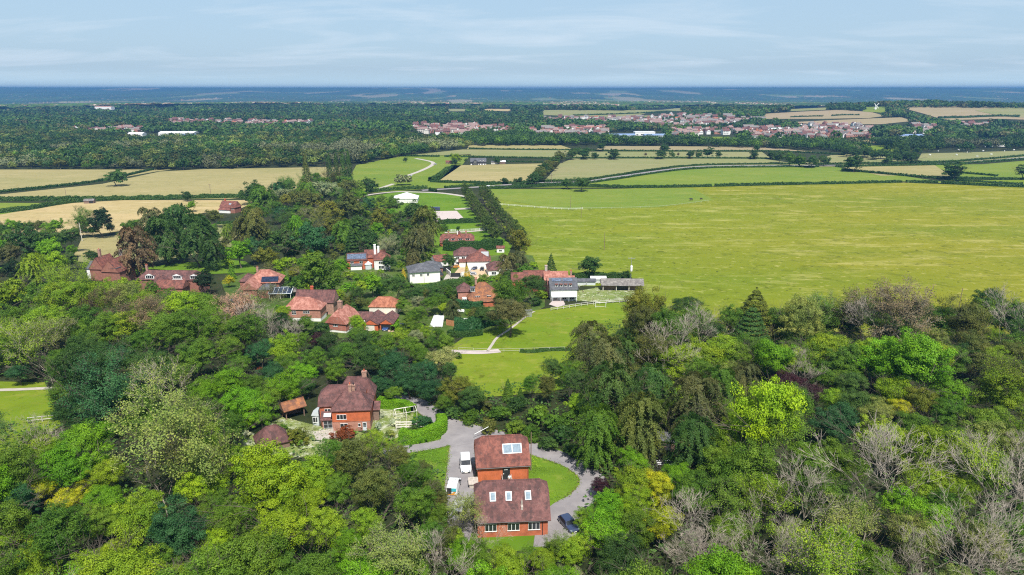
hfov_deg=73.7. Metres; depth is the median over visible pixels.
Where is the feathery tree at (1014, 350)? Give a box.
[993,337,1023,366]
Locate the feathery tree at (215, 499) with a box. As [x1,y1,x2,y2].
[183,485,231,519]
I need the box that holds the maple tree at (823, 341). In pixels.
[791,331,853,367]
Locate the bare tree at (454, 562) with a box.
[418,528,480,574]
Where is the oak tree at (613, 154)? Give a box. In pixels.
[608,148,620,157]
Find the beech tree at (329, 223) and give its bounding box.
[321,216,339,243]
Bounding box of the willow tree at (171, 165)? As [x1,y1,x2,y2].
[168,162,175,167]
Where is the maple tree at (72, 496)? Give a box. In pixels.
[45,484,85,514]
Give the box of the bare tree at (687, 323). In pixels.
[634,316,701,380]
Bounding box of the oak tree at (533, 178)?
[525,172,542,183]
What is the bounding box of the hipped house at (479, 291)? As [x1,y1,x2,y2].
[456,277,495,306]
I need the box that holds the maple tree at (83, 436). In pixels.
[49,417,127,477]
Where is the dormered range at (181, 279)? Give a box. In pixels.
[135,264,209,295]
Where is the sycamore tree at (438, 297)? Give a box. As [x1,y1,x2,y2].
[432,293,449,312]
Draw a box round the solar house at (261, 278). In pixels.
[237,267,285,298]
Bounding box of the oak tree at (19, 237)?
[2,223,59,265]
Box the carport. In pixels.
[269,287,292,298]
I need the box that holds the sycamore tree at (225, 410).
[214,396,238,415]
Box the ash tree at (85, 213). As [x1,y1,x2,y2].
[68,204,94,226]
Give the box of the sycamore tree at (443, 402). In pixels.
[435,391,453,409]
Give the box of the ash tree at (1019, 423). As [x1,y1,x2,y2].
[997,402,1023,459]
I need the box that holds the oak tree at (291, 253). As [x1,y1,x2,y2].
[281,247,300,256]
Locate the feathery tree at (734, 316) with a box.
[717,303,751,336]
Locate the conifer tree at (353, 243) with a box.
[343,226,367,262]
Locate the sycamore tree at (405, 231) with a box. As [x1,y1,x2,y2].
[398,227,413,238]
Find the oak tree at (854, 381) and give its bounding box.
[834,371,877,393]
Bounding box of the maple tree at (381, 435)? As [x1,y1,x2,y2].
[360,428,413,461]
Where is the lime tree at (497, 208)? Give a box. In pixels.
[492,203,511,213]
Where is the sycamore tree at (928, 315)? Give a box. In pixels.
[913,304,940,335]
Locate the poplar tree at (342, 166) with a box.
[323,154,353,176]
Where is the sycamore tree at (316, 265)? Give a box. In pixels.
[283,250,338,282]
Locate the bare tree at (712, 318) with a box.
[658,301,734,344]
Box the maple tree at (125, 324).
[103,309,141,347]
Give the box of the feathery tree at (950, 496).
[902,486,967,524]
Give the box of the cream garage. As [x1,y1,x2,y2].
[430,254,449,265]
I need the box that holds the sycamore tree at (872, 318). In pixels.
[839,297,883,342]
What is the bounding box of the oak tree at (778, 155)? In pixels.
[772,150,785,162]
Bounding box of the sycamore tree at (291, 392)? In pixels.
[281,383,306,400]
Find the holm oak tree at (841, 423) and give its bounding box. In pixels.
[802,401,859,442]
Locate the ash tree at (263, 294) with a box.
[233,282,290,337]
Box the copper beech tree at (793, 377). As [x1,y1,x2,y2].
[769,369,820,390]
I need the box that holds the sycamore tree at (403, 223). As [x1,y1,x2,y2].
[390,219,412,229]
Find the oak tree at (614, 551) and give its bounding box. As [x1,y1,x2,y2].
[592,530,650,574]
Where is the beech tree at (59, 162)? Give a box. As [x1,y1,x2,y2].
[53,158,65,168]
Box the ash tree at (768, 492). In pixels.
[724,471,804,553]
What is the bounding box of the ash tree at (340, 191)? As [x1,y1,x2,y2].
[327,186,347,201]
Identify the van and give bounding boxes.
[446,477,460,495]
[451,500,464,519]
[459,452,471,473]
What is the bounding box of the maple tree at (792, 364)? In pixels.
[755,338,806,378]
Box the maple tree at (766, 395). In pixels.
[695,371,812,453]
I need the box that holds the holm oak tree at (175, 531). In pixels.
[138,492,214,561]
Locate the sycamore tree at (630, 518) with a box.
[598,508,656,550]
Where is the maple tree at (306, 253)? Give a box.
[301,247,315,259]
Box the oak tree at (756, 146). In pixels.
[753,144,760,149]
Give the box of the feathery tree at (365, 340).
[337,331,377,365]
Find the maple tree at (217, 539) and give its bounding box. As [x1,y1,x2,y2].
[191,522,232,559]
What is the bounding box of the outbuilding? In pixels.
[253,424,291,450]
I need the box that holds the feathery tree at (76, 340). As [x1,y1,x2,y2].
[51,331,102,366]
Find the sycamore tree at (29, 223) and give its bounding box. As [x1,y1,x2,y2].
[23,220,36,227]
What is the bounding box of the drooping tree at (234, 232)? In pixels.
[229,219,253,241]
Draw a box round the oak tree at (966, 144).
[962,141,975,151]
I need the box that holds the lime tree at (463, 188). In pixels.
[458,182,470,192]
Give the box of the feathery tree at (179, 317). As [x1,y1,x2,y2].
[153,307,228,348]
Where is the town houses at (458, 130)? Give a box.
[89,112,981,137]
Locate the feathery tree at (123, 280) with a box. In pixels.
[107,273,130,285]
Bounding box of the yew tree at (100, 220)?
[67,206,120,237]
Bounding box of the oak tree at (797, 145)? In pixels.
[792,141,803,148]
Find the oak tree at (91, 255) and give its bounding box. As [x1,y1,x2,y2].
[82,249,102,260]
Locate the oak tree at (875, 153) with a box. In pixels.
[869,151,880,157]
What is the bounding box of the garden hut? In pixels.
[657,431,679,451]
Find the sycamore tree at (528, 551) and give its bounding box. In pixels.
[516,541,539,571]
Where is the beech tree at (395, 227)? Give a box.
[391,224,404,233]
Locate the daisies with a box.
[241,409,409,456]
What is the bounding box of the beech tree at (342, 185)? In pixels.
[339,179,358,190]
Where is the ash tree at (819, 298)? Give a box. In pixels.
[791,288,848,330]
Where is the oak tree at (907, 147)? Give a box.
[898,144,910,151]
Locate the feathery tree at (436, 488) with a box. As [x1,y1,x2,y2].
[420,475,448,511]
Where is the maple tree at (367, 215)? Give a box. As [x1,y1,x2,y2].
[362,210,371,217]
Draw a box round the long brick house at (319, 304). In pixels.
[286,285,338,320]
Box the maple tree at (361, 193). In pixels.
[352,189,367,201]
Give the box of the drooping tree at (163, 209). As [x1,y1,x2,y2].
[162,207,174,217]
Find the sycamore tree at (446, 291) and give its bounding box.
[442,284,455,295]
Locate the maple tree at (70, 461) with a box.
[30,443,112,493]
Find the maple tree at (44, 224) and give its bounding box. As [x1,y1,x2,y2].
[40,222,47,229]
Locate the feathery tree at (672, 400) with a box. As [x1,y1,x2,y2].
[663,377,692,412]
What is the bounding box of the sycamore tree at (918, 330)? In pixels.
[884,313,931,336]
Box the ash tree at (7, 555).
[0,529,22,571]
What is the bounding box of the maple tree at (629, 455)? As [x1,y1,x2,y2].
[614,445,662,472]
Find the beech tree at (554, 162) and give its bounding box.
[550,160,558,170]
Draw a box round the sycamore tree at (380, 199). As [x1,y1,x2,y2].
[372,194,387,206]
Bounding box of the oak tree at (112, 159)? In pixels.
[106,156,121,167]
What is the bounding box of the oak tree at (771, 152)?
[767,150,776,158]
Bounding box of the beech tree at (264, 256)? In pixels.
[251,244,280,264]
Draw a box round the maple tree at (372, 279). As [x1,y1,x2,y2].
[359,270,389,297]
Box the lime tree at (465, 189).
[457,185,470,194]
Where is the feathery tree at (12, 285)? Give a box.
[0,276,34,307]
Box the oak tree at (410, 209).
[391,199,424,220]
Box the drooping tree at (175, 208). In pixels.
[162,203,211,236]
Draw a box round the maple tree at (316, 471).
[280,446,338,496]
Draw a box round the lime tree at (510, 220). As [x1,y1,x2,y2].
[503,216,514,232]
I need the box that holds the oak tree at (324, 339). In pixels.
[314,330,338,350]
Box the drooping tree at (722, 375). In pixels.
[698,365,742,417]
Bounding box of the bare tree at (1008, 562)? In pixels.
[928,482,1023,574]
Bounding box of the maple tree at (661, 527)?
[624,493,683,545]
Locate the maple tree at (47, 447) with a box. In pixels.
[16,434,61,469]
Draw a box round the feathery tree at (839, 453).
[792,436,873,483]
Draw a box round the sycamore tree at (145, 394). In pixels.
[132,383,175,410]
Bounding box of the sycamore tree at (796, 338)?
[779,331,813,346]
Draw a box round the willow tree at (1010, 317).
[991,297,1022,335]
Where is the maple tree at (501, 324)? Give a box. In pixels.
[495,320,508,332]
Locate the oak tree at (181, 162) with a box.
[174,158,189,169]
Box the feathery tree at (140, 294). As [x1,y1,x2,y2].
[114,287,173,312]
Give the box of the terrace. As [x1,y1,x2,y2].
[430,315,443,326]
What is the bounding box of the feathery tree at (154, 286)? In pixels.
[144,280,171,295]
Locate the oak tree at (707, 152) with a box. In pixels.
[695,147,714,155]
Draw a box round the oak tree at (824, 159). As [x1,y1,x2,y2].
[819,155,831,165]
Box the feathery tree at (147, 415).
[112,397,164,451]
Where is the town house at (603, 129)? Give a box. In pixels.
[595,128,607,130]
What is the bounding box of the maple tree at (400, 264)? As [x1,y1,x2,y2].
[396,261,404,271]
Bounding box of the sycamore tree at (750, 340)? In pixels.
[736,332,764,364]
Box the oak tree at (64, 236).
[51,226,82,251]
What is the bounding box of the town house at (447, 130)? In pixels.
[443,128,450,133]
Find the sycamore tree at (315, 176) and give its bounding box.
[309,172,321,184]
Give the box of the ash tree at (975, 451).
[935,419,1011,486]
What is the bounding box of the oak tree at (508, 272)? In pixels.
[499,270,510,280]
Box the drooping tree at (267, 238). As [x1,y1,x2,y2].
[259,229,272,243]
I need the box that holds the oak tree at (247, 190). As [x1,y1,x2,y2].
[239,179,269,201]
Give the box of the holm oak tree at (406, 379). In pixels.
[387,363,425,398]
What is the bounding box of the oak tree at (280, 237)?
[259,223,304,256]
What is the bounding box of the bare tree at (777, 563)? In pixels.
[758,511,818,574]
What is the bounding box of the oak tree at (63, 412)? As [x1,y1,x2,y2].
[43,392,121,427]
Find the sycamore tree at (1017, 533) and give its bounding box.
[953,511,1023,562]
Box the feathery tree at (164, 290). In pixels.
[140,286,175,313]
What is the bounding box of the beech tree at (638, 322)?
[622,302,659,344]
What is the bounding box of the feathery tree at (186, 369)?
[167,362,196,391]
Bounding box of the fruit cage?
[393,406,416,418]
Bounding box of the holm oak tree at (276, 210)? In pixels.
[267,208,283,223]
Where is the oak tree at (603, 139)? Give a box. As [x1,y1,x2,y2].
[601,136,608,143]
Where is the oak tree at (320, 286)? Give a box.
[313,279,325,289]
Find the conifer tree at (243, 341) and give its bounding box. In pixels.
[239,334,255,355]
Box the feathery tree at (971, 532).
[934,506,1011,567]
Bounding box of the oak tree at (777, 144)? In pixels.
[773,141,781,146]
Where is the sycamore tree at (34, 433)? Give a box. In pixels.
[13,426,64,448]
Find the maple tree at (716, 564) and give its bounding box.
[677,538,764,574]
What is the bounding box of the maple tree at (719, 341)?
[696,333,755,367]
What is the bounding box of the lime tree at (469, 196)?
[466,192,481,209]
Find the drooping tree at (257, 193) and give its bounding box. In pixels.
[248,184,277,205]
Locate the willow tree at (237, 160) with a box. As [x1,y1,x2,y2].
[234,157,241,166]
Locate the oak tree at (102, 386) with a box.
[86,372,133,401]
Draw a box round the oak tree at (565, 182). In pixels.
[561,178,573,188]
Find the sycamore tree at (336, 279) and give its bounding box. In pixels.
[323,271,346,288]
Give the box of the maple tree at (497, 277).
[493,274,501,280]
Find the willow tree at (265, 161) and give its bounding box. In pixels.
[259,158,269,165]
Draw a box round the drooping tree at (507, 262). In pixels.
[495,253,520,275]
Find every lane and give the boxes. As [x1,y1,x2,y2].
[383,439,446,453]
[393,395,605,546]
[433,424,475,542]
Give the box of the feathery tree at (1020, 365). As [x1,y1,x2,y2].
[993,352,1023,376]
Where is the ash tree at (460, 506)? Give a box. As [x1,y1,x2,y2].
[445,491,486,523]
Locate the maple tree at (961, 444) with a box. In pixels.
[949,436,977,459]
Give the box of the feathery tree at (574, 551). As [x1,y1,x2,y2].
[544,528,594,566]
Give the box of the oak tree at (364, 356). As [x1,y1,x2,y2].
[341,343,384,378]
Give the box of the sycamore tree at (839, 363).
[813,343,868,388]
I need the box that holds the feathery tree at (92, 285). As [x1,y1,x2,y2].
[70,276,118,314]
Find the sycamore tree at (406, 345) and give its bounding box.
[397,336,436,364]
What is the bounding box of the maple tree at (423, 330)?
[419,324,435,339]
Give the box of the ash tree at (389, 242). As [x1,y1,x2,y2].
[376,234,403,253]
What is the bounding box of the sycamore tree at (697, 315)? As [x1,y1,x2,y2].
[678,303,726,341]
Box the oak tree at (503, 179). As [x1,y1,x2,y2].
[498,177,508,183]
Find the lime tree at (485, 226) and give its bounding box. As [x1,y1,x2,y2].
[475,214,498,237]
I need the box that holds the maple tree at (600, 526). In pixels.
[578,507,638,558]
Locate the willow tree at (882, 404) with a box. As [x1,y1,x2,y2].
[851,390,896,429]
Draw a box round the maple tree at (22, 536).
[9,517,41,546]
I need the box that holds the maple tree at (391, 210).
[386,208,398,213]
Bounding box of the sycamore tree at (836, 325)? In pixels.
[804,306,855,334]
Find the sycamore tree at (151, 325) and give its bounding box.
[135,310,183,355]
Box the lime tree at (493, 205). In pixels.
[489,200,507,213]
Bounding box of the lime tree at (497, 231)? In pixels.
[488,222,503,237]
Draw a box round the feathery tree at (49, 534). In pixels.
[0,499,100,574]
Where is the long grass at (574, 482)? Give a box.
[411,446,578,499]
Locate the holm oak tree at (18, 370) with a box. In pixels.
[1,361,32,385]
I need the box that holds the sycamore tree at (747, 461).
[707,433,807,511]
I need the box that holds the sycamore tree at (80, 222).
[75,215,91,232]
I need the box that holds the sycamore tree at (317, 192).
[311,190,328,207]
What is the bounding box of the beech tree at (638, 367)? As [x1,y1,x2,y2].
[620,363,647,391]
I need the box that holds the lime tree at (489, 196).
[484,194,500,206]
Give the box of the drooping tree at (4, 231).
[0,229,15,246]
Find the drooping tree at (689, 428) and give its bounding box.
[661,411,719,477]
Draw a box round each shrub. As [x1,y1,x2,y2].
[223,259,233,264]
[243,430,251,437]
[281,281,299,286]
[287,426,310,445]
[311,322,331,333]
[328,425,354,440]
[340,271,356,277]
[349,302,360,310]
[370,330,379,335]
[374,287,384,293]
[375,421,381,428]
[379,273,391,277]
[384,430,394,436]
[388,417,400,425]
[394,174,412,182]
[409,424,419,429]
[410,415,432,427]
[444,405,462,418]
[450,294,457,298]
[454,352,461,358]
[461,408,478,425]
[473,397,491,410]
[480,417,496,434]
[487,406,511,419]
[489,318,500,324]
[505,396,528,412]
[506,416,526,433]
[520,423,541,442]
[523,302,531,308]
[525,404,548,421]
[529,261,538,267]
[529,296,541,304]
[533,290,548,297]
[536,413,566,428]
[537,436,558,450]
[549,424,575,441]
[557,410,586,429]
[557,561,582,574]
[562,442,581,457]
[583,460,600,468]
[599,460,613,472]
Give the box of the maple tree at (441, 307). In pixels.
[438,303,448,313]
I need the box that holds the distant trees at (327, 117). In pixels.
[0,99,1023,138]
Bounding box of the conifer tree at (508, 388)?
[500,379,513,401]
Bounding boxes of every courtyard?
[455,267,489,278]
[549,300,564,306]
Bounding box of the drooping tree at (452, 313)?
[443,299,465,319]
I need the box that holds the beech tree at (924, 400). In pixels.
[894,379,941,417]
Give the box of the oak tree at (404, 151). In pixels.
[397,147,409,154]
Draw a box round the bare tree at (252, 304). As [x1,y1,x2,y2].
[219,295,270,332]
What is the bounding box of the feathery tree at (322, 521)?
[300,501,381,559]
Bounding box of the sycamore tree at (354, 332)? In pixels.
[343,325,375,342]
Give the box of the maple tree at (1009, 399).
[965,367,1023,413]
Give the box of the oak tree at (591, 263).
[568,256,602,272]
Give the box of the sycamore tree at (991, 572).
[939,558,1006,574]
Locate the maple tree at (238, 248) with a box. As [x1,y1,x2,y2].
[225,238,258,267]
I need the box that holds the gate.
[450,273,459,276]
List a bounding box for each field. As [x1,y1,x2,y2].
[0,167,342,198]
[0,169,171,189]
[0,200,251,236]
[0,203,38,213]
[0,381,60,450]
[74,235,121,255]
[78,223,235,262]
[136,260,255,274]
[221,248,544,337]
[352,154,502,192]
[367,191,469,211]
[416,149,568,156]
[434,223,511,254]
[441,163,540,181]
[442,302,642,396]
[449,109,465,110]
[455,210,476,218]
[467,145,570,148]
[484,183,1023,338]
[485,109,510,110]
[490,188,711,209]
[543,108,681,115]
[546,158,834,179]
[560,167,940,186]
[573,151,768,157]
[575,287,633,301]
[598,146,804,151]
[764,110,882,118]
[791,108,825,110]
[798,117,907,123]
[808,151,1023,164]
[844,165,948,175]
[863,107,885,112]
[868,145,941,151]
[907,106,1023,119]
[935,161,1023,177]
[947,180,1023,184]
[975,107,1023,116]
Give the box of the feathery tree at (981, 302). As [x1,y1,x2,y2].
[970,296,1006,327]
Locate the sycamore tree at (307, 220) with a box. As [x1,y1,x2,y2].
[302,218,321,225]
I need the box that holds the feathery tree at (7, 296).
[0,278,34,309]
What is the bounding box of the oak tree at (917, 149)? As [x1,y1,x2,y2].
[912,146,922,152]
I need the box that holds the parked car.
[558,513,579,533]
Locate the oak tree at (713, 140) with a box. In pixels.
[707,138,715,145]
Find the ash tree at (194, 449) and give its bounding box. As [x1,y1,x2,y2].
[101,389,244,497]
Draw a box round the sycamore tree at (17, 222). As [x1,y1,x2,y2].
[11,220,26,230]
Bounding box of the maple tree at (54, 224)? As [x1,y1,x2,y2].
[39,218,67,229]
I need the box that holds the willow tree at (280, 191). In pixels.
[272,188,292,202]
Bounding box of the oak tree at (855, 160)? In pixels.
[843,155,868,171]
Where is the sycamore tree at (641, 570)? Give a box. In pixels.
[594,549,693,574]
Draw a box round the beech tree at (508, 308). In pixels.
[485,297,531,336]
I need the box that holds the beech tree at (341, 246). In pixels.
[337,243,344,254]
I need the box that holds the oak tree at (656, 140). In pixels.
[651,136,658,145]
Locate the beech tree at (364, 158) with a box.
[358,153,368,163]
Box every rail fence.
[27,415,52,422]
[461,347,564,351]
[551,299,628,308]
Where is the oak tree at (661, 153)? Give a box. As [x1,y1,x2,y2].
[653,150,666,157]
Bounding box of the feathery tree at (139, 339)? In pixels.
[125,327,186,354]
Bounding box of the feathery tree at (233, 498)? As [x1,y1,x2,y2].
[221,487,255,511]
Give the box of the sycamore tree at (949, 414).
[926,397,984,437]
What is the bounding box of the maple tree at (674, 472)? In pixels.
[652,455,692,489]
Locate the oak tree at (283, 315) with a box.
[267,312,289,332]
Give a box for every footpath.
[451,349,500,353]
[486,311,535,350]
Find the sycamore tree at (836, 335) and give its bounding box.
[816,331,852,343]
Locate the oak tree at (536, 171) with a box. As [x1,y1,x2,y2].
[527,170,543,178]
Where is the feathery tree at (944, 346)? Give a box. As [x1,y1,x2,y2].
[934,341,967,381]
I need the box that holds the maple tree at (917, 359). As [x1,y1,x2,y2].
[870,326,976,396]
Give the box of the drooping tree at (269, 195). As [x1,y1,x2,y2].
[259,189,279,210]
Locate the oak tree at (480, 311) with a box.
[472,305,490,320]
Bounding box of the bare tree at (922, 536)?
[871,524,958,574]
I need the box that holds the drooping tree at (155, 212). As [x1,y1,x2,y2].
[135,207,162,245]
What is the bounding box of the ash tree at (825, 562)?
[770,508,869,574]
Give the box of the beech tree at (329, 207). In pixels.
[311,200,344,220]
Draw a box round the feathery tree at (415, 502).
[386,472,438,532]
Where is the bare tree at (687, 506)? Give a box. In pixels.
[646,487,751,557]
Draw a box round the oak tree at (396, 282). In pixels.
[379,275,411,297]
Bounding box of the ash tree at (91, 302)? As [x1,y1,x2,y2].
[71,282,125,341]
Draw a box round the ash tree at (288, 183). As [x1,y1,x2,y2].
[274,172,306,191]
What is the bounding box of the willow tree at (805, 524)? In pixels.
[765,517,812,559]
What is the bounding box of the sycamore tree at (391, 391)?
[383,386,402,397]
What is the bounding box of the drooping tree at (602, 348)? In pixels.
[577,333,646,399]
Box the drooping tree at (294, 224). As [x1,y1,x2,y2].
[281,214,303,239]
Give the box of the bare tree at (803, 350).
[787,346,827,384]
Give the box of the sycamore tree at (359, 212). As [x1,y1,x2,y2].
[349,202,368,216]
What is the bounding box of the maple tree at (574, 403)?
[563,390,597,412]
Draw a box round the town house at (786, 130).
[782,128,793,131]
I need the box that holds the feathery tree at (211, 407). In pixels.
[200,397,225,432]
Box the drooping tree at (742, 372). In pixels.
[728,360,762,405]
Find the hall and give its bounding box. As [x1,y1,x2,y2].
[898,134,922,137]
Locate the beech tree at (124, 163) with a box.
[116,158,128,168]
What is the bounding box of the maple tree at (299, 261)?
[297,257,306,266]
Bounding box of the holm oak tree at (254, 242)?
[243,236,265,264]
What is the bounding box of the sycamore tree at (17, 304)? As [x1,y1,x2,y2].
[2,301,24,312]
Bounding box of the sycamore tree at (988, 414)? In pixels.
[945,402,1018,443]
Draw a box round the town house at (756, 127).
[748,125,758,129]
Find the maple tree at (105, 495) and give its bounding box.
[69,484,135,513]
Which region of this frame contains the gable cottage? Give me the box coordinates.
[325,299,359,332]
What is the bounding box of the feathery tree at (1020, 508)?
[1005,497,1023,525]
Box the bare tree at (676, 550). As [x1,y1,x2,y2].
[664,524,741,572]
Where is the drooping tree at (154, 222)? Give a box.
[140,214,184,264]
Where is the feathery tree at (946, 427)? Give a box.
[939,421,969,454]
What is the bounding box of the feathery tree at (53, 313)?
[20,304,76,348]
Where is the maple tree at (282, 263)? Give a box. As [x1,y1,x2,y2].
[261,257,299,280]
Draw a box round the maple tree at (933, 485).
[891,456,956,503]
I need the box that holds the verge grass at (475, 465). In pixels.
[397,395,609,513]
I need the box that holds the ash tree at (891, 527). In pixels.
[879,504,948,557]
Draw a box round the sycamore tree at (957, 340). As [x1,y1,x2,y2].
[942,330,961,343]
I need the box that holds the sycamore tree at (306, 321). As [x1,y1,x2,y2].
[292,315,315,334]
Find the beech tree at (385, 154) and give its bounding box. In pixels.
[381,151,388,157]
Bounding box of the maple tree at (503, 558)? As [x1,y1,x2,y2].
[488,546,540,574]
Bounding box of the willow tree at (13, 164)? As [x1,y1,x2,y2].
[8,161,16,168]
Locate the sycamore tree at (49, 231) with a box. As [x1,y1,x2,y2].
[43,228,60,243]
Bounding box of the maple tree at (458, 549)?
[442,536,479,574]
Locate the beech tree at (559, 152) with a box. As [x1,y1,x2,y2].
[554,150,567,159]
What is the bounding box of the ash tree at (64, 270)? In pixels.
[40,255,95,286]
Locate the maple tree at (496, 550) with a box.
[489,543,521,558]
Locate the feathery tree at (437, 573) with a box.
[420,569,460,574]
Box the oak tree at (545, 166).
[535,163,551,169]
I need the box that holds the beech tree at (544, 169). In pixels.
[534,166,549,174]
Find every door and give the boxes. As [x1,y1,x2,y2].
[362,422,366,430]
[370,308,396,312]
[503,468,509,479]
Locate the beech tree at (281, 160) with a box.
[277,157,287,166]
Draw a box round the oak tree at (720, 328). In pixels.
[690,314,737,340]
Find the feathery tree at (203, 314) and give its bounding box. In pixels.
[189,304,228,358]
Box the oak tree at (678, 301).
[669,296,701,313]
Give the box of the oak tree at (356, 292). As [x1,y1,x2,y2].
[339,286,364,301]
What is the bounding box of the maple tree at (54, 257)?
[42,251,68,274]
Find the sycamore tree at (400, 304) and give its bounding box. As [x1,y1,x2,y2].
[395,296,411,309]
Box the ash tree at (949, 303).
[919,292,973,328]
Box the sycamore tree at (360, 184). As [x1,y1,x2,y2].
[355,180,365,190]
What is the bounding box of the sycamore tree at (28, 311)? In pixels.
[13,303,48,352]
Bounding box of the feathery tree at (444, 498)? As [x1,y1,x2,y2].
[433,488,451,508]
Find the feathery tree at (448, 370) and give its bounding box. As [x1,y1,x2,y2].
[439,362,460,380]
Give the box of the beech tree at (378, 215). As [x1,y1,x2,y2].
[368,208,409,231]
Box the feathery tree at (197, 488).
[148,465,229,517]
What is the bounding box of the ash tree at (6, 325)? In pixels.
[0,314,42,373]
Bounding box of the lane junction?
[440,421,486,445]
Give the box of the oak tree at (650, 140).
[644,137,653,145]
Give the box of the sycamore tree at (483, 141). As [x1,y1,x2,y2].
[478,137,486,144]
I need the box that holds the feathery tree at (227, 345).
[213,335,244,367]
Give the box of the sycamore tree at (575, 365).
[571,360,590,373]
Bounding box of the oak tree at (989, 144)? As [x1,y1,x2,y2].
[983,141,992,148]
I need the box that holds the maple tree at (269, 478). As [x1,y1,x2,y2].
[185,438,314,529]
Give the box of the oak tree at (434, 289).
[424,284,447,297]
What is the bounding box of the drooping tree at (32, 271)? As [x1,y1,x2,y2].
[14,252,51,284]
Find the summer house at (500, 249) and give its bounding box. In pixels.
[496,246,504,252]
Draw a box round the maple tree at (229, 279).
[220,275,234,286]
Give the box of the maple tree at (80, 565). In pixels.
[40,536,128,574]
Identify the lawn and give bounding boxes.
[230,409,413,456]
[387,412,589,551]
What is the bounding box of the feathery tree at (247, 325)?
[213,309,286,360]
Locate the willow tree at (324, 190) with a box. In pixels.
[307,180,354,200]
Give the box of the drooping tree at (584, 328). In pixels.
[565,320,614,367]
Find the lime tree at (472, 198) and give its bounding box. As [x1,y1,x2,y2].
[467,196,483,205]
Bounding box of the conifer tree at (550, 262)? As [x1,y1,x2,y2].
[543,253,559,270]
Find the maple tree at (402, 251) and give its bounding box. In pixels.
[399,247,410,261]
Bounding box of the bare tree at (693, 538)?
[655,522,726,566]
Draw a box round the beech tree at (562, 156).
[554,153,570,159]
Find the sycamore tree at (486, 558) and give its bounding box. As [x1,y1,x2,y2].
[463,546,492,574]
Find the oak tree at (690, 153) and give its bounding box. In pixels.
[686,150,695,156]
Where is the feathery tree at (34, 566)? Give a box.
[14,535,98,574]
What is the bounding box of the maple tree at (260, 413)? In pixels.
[243,395,280,428]
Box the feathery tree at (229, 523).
[191,504,249,545]
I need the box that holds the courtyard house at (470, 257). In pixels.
[453,247,490,268]
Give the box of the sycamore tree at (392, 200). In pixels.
[384,195,402,208]
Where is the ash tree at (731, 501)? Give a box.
[700,475,770,547]
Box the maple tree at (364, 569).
[334,533,405,574]
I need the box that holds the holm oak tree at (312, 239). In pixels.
[265,221,334,252]
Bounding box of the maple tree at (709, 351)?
[680,337,743,369]
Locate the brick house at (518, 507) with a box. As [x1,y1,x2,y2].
[474,478,550,537]
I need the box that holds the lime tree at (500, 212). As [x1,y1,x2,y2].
[493,208,506,225]
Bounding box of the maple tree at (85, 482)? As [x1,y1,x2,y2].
[71,476,91,494]
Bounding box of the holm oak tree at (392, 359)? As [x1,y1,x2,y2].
[375,347,423,376]
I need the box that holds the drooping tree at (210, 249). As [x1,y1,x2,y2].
[197,235,228,269]
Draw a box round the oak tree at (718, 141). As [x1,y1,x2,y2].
[715,139,722,146]
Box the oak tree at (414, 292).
[395,286,423,299]
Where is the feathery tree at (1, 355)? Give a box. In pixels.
[0,352,18,372]
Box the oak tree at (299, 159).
[294,155,302,165]
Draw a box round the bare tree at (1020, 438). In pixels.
[1006,428,1023,493]
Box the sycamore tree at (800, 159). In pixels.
[792,153,807,164]
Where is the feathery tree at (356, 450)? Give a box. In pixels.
[331,433,396,491]
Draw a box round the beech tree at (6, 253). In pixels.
[0,241,27,263]
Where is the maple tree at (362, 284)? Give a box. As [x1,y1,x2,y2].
[355,279,367,290]
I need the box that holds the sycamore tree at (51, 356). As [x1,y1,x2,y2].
[34,348,78,377]
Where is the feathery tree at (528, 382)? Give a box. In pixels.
[522,373,539,398]
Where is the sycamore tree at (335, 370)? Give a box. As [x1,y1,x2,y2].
[322,356,348,383]
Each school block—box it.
[614,133,634,136]
[633,131,654,135]
[643,134,665,136]
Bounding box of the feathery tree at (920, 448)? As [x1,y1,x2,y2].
[880,413,961,469]
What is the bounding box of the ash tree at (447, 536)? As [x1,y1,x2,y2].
[437,514,472,557]
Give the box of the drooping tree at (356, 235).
[349,228,361,245]
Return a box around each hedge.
[0,168,153,192]
[0,193,247,200]
[0,197,81,212]
[216,220,237,223]
[366,185,427,192]
[376,396,416,414]
[390,319,398,331]
[398,413,447,443]
[403,154,439,156]
[410,278,465,297]
[428,166,449,180]
[428,187,436,191]
[430,179,531,183]
[436,165,453,179]
[438,218,480,223]
[442,238,502,250]
[443,298,482,308]
[444,155,778,159]
[444,162,799,187]
[446,329,483,337]
[454,310,501,331]
[469,147,842,154]
[479,183,711,188]
[491,159,542,162]
[512,165,819,184]
[519,347,571,352]
[569,271,631,277]
[573,111,675,115]
[714,180,901,186]
[790,115,822,116]
[815,154,1023,164]
[831,114,859,115]
[835,157,1023,166]
[841,168,941,178]
[906,180,937,182]
[938,114,1019,118]
[941,180,1023,187]
[942,175,1023,179]
[946,178,1022,183]
[963,171,998,175]
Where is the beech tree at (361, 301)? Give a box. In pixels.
[354,295,370,310]
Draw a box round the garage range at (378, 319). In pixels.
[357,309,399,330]
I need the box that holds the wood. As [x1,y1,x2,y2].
[0,124,1023,167]
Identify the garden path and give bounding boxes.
[445,229,501,232]
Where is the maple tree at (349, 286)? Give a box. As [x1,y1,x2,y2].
[339,282,356,294]
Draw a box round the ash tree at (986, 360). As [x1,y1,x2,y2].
[963,348,1023,395]
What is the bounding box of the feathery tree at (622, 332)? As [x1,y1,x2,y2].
[607,325,639,344]
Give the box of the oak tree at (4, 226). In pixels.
[0,224,12,229]
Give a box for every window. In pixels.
[323,421,331,427]
[337,414,345,419]
[485,524,496,531]
[507,523,519,530]
[528,522,539,529]
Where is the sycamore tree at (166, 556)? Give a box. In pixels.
[138,543,183,569]
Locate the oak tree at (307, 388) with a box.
[297,376,329,398]
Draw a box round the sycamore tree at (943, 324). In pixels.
[923,306,957,335]

